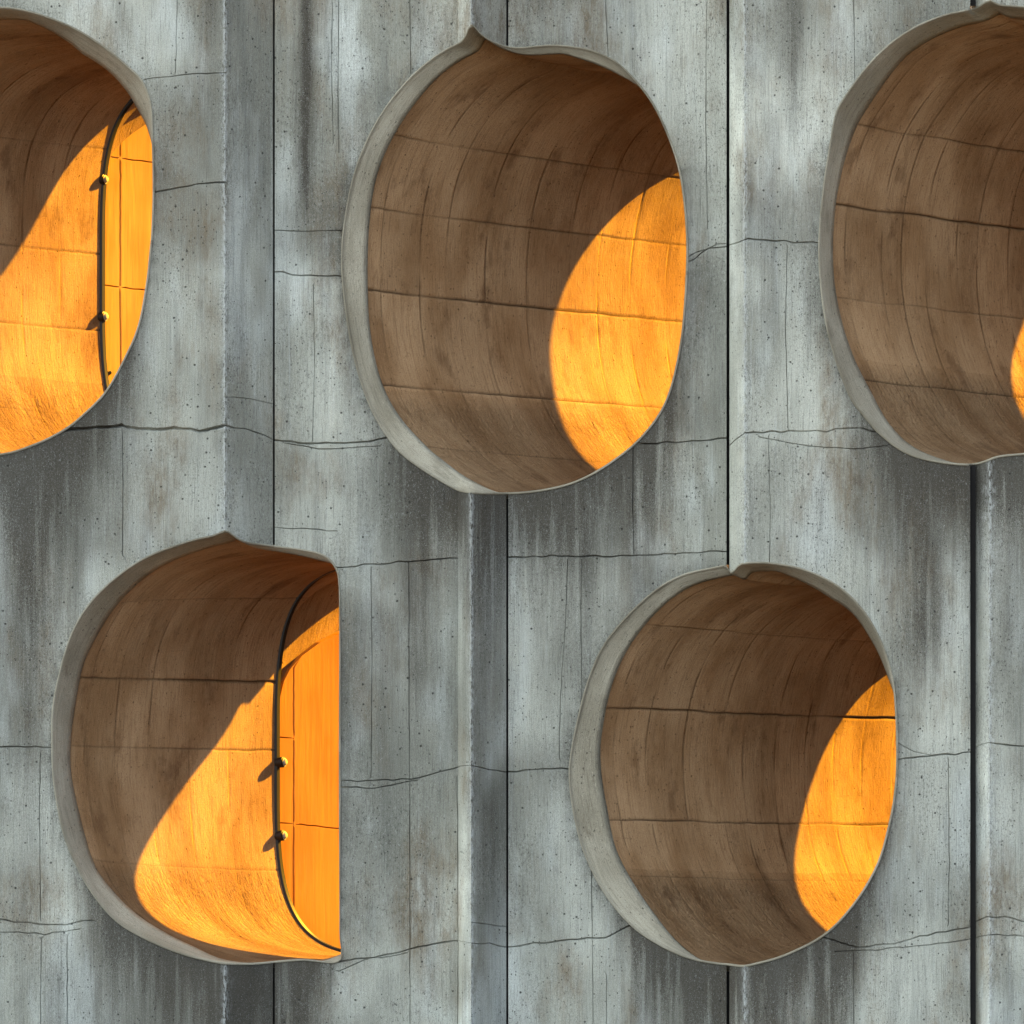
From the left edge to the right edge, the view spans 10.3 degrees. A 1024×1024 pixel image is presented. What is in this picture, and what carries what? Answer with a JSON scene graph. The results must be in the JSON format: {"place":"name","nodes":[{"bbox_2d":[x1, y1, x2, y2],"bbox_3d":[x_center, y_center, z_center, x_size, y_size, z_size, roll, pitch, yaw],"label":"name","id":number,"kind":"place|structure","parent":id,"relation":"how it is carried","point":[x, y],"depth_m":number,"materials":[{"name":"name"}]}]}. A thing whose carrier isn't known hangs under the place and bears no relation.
{"place":"outdoors","nodes":[
{"label":"outdoors","id":0,"kind":"place"},
{"bbox_2d":[0,0,1023,1023],"bbox_3d":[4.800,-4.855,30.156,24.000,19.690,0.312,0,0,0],"label":"concrete wall","id":1,"kind":"structure","parent":0,"point":[477,630],"depth_m":30.07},
{"bbox_2d":[0,6,154,455],"bbox_3d":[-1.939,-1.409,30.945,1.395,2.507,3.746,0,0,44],"label":"oval tunnel","id":2,"kind":"structure","parent":1,"relation":"attached to","point":[77,185],"depth_m":31.22,"materials":[{"name":"wood"}]},
{"bbox_2d":[51,530,345,967],"bbox_3d":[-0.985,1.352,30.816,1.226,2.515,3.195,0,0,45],"label":"oval tunnel","id":3,"kind":"structure","parent":1,"relation":"attached to","point":[196,740],"depth_m":30.80,"materials":[{"name":"wood"}]},
{"bbox_2d":[341,24,691,498],"bbox_3d":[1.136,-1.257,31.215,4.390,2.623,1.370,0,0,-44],"label":"oval tunnel","id":4,"kind":"structure","parent":1,"relation":"attached to","point":[514,259],"depth_m":30.82,"materials":[{"name":"wood"}]},
{"bbox_2d":[568,562,897,970],"bbox_3d":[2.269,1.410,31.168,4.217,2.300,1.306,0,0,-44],"label":"oval tunnel","id":5,"kind":"structure","parent":1,"relation":"attached to","point":[733,769],"depth_m":30.77,"materials":[{"name":"wood"}]},
{"bbox_2d":[818,0,1023,465],"bbox_3d":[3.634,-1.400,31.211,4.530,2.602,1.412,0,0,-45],"label":"oval tunnel","id":6,"kind":"structure","parent":1,"relation":"attached to","point":[921,249],"depth_m":30.60,"materials":[{"name":"wood"}]}
]}

